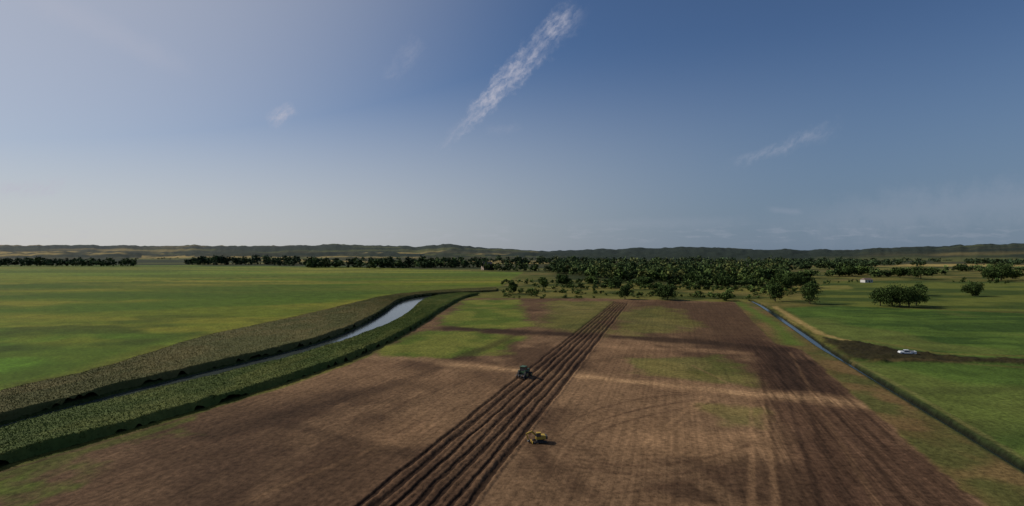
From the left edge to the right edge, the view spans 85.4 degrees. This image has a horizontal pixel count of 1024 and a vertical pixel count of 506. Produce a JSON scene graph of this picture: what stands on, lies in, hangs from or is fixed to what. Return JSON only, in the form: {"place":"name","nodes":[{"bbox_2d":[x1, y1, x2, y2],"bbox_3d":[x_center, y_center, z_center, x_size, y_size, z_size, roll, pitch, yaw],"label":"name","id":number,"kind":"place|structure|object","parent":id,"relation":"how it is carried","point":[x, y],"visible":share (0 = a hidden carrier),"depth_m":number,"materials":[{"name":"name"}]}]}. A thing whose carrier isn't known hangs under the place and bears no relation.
{"place":"outdoors","nodes":[
{"label":"outdoors","id":0,"kind":"place"},
{"bbox_2d":[0,296,430,427],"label":"river water","id":1,"kind":"structure","parent":0,"point":[397,310],"depth_m":207.51,"materials":[{"name":"grey liquid"}]},
{"bbox_2d":[0,243,1023,505],"bbox_3d":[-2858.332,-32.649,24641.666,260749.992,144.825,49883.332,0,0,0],"label":"ground","id":2,"kind":"structure","parent":0,"point":[686,399],"depth_m":143.29,"materials":[{"name":"brown soil"}]},
{"bbox_2d":[0,292,479,462],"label":"reed bed","id":3,"kind":"object","parent":2,"relation":"on","point":[47,432],"visible":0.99,"depth_m":128.95,"materials":[{"name":"green plant"}]},
{"bbox_2d":[0,287,495,421],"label":"reed bed","id":4,"kind":"object","parent":2,"relation":"on","point":[210,351],"visible":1,"depth_m":183.75,"materials":[{"name":"green plant"}]},
{"bbox_2d":[0,254,576,271],"bbox_3d":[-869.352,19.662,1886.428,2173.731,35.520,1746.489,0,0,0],"label":"distant tree row","id":5,"kind":"object","parent":2,"relation":"on","point":[383,262],"visible":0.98,"depth_m":1463.04,"materials":[{"name":"green plant"}]},
{"bbox_2d":[508,281,517,293],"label":"oak tree","id":6,"kind":"object","parent":2,"relation":"on","point":[512,284],"visible":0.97,"depth_m":478.69,"materials":[{"name":"green plant"}]},
{"bbox_2d":[516,365,532,379],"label":"farm tractor","id":7,"kind":"object","parent":2,"relation":"on","point":[524,371],"visible":1,"depth_m":155.11,"materials":[{"name":"metal"}]},
{"bbox_2d":[526,431,547,443],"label":"tracked excavator","id":8,"kind":"object","parent":2,"relation":"on","point":[539,437],"visible":1,"depth_m":102.00,"materials":[{"name":"metal"}]},
{"bbox_2d":[539,277,547,287],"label":"oak tree","id":9,"kind":"object","parent":2,"relation":"on","point":[543,282],"visible":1,"depth_m":549.05,"materials":[{"name":"green plant"}]},
{"bbox_2d":[555,273,571,285],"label":"oak tree","id":10,"kind":"object","parent":2,"relation":"on","point":[563,278],"visible":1,"depth_m":592.01,"materials":[{"name":"green plant"}]},
{"bbox_2d":[585,276,598,283],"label":"oak tree","id":11,"kind":"object","parent":2,"relation":"on","point":[589,279],"visible":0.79,"depth_m":617.89,"materials":[{"name":"green plant"}]},
{"bbox_2d":[607,278,622,286],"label":"oak tree","id":12,"kind":"object","parent":2,"relation":"on","point":[615,281],"visible":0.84,"depth_m":557.75,"materials":[{"name":"green plant"}]},
{"bbox_2d":[618,284,630,297],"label":"oak tree","id":13,"kind":"object","parent":2,"relation":"on","point":[624,290],"visible":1,"depth_m":417.28,"materials":[{"name":"green plant"}]},
{"bbox_2d":[637,276,654,284],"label":"oak tree","id":14,"kind":"object","parent":2,"relation":"on","point":[642,280],"visible":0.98,"depth_m":569.64,"materials":[{"name":"green plant"}]},
{"bbox_2d":[656,286,665,298],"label":"oak tree","id":15,"kind":"object","parent":2,"relation":"on","point":[662,295],"visible":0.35,"depth_m":417.32,"materials":[{"name":"green plant"}]},
{"bbox_2d":[656,283,677,299],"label":"oak tree","id":16,"kind":"object","parent":2,"relation":"on","point":[667,289],"visible":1,"depth_m":410.08,"materials":[{"name":"green plant"}]},
{"bbox_2d":[681,271,704,282],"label":"oak tree","id":17,"kind":"object","parent":2,"relation":"on","point":[692,277],"visible":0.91,"depth_m":590.38,"materials":[{"name":"green plant"}]},
{"bbox_2d":[712,275,733,286],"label":"oak tree","id":18,"kind":"object","parent":2,"relation":"on","point":[723,281],"visible":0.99,"depth_m":567.07,"materials":[{"name":"green plant"}]},
{"bbox_2d":[716,291,733,300],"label":"oak tree","id":19,"kind":"object","parent":2,"relation":"on","point":[724,296],"visible":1,"depth_m":404.36,"materials":[{"name":"green plant"}]},
{"bbox_2d":[738,275,765,283],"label":"oak tree","id":20,"kind":"object","parent":2,"relation":"on","point":[756,278],"visible":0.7,"depth_m":617.35,"materials":[{"name":"green plant"}]},
{"bbox_2d":[500,259,1023,298],"bbox_3d":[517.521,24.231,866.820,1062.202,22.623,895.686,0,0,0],"label":"hedgerow scrub","id":21,"kind":"object","parent":2,"relation":"on","point":[752,286],"visible":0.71,"depth_m":576.30,"materials":[{"name":"green plant"}]},
{"bbox_2d":[767,283,784,300],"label":"oak tree","id":22,"kind":"object","parent":2,"relation":"on","point":[774,290],"visible":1,"depth_m":399.85,"materials":[{"name":"green plant"}]},
{"bbox_2d":[767,274,792,289],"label":"oak tree","id":23,"kind":"object","parent":2,"relation":"on","point":[786,282],"visible":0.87,"depth_m":509.04,"materials":[{"name":"green plant"}]},
{"bbox_2d":[549,255,1023,281],"bbox_3d":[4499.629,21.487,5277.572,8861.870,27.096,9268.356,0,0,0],"label":"distant wood","id":24,"kind":"object","parent":2,"relation":"on","point":[665,269],"visible":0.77,"depth_m":975.25,"materials":[{"name":"green plant"}]},
{"bbox_2d":[781,271,802,286],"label":"oak tree","id":25,"kind":"object","parent":2,"relation":"on","point":[795,277],"visible":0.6,"depth_m":547.70,"materials":[{"name":"green plant"}]},
{"bbox_2d":[796,272,814,285],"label":"oak tree","id":26,"kind":"object","parent":2,"relation":"on","point":[808,278],"visible":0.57,"depth_m":555.56,"materials":[{"name":"green plant"}]},
{"bbox_2d":[799,281,822,303],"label":"oak tree","id":27,"kind":"object","parent":2,"relation":"on","point":[810,292],"visible":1,"depth_m":380.00,"materials":[{"name":"green plant"}]},
{"bbox_2d":[836,264,859,275],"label":"oak tree","id":28,"kind":"object","parent":2,"relation":"on","point":[848,270],"visible":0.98,"depth_m":821.60,"materials":[{"name":"green plant"}]},
{"bbox_2d":[856,265,870,274],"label":"oak tree","id":29,"kind":"object","parent":2,"relation":"on","point":[862,270],"visible":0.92,"depth_m":869.55,"materials":[{"name":"green plant"}]},
{"bbox_2d":[860,278,872,282],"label":"white barn","id":30,"kind":"structure","parent":2,"relation":"on","point":[867,280],"depth_m":658.25,"materials":[{"name":"tile"}]},
{"bbox_2d":[869,287,891,305],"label":"oak tree","id":31,"kind":"object","parent":2,"relation":"on","point":[876,295],"visible":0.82,"depth_m":366.37,"materials":[{"name":"green plant"}]},
{"bbox_2d":[880,286,904,306],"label":"oak tree","id":32,"kind":"object","parent":2,"relation":"on","point":[893,300],"visible":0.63,"depth_m":360.01,"materials":[{"name":"green plant"}]},
{"bbox_2d":[879,282,920,306],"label":"oak tree","id":33,"kind":"object","parent":2,"relation":"on","point":[900,292],"visible":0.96,"depth_m":356.35,"materials":[{"name":"green plant"}]},
{"bbox_2d":[890,267,911,276],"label":"oak tree","id":34,"kind":"object","parent":2,"relation":"on","point":[900,271],"visible":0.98,"depth_m":779.15,"materials":[{"name":"green plant"}]},
{"bbox_2d":[897,349,916,353],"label":"pickup truck","id":35,"kind":"object","parent":2,"relation":"on","point":[904,351],"visible":0.91,"depth_m":190.02,"materials":[{"name":"metal"}]},
{"bbox_2d":[896,286,921,306],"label":"oak tree","id":36,"kind":"object","parent":2,"relation":"on","point":[917,295],"visible":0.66,"depth_m":356.13,"materials":[{"name":"green plant"}]},
{"bbox_2d":[905,287,929,304],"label":"oak tree","id":37,"kind":"object","parent":2,"relation":"on","point":[924,298],"visible":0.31,"depth_m":363.25,"materials":[{"name":"green plant"}]},
{"bbox_2d":[909,282,927,295],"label":"oak tree","id":38,"kind":"object","parent":2,"relation":"on","point":[920,285],"visible":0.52,"depth_m":456.06,"materials":[{"name":"green plant"}]},
{"bbox_2d":[906,265,935,278],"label":"oak tree","id":39,"kind":"object","parent":2,"relation":"on","point":[919,270],"visible":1,"depth_m":739.93,"materials":[{"name":"green plant"}]},
{"bbox_2d":[961,280,984,295],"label":"oak tree","id":40,"kind":"object","parent":2,"relation":"on","point":[972,288],"visible":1,"depth_m":447.71,"materials":[{"name":"green plant"}]},
{"bbox_2d":[980,267,1001,280],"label":"oak tree","id":41,"kind":"object","parent":2,"relation":"on","point":[993,274],"visible":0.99,"depth_m":689.09,"materials":[{"name":"green plant"}]},
{"bbox_2d":[983,263,1022,279],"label":"oak tree","id":42,"kind":"object","parent":2,"relation":"on","point":[1006,269],"visible":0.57,"depth_m":703.85,"materials":[{"name":"green plant"}]},
{"bbox_2d":[1005,269,1023,278],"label":"oak tree","id":43,"kind":"object","parent":2,"relation":"on","point":[1015,276],"visible":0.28,"depth_m":738.46,"materials":[{"name":"green plant"}]},
{"bbox_2d":[0,0,1023,250],"label":"sky","id":44,"kind":"structure","parent":0,"point":[535,125],"materials":[{"name":"blue"}]},
{"bbox_2d":[751,301,1023,471],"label":"ditch water","id":45,"kind":"structure","parent":0,"point":[811,340],"depth_m":196.06,"materials":[{"name":"blue liquid"}]}
]}

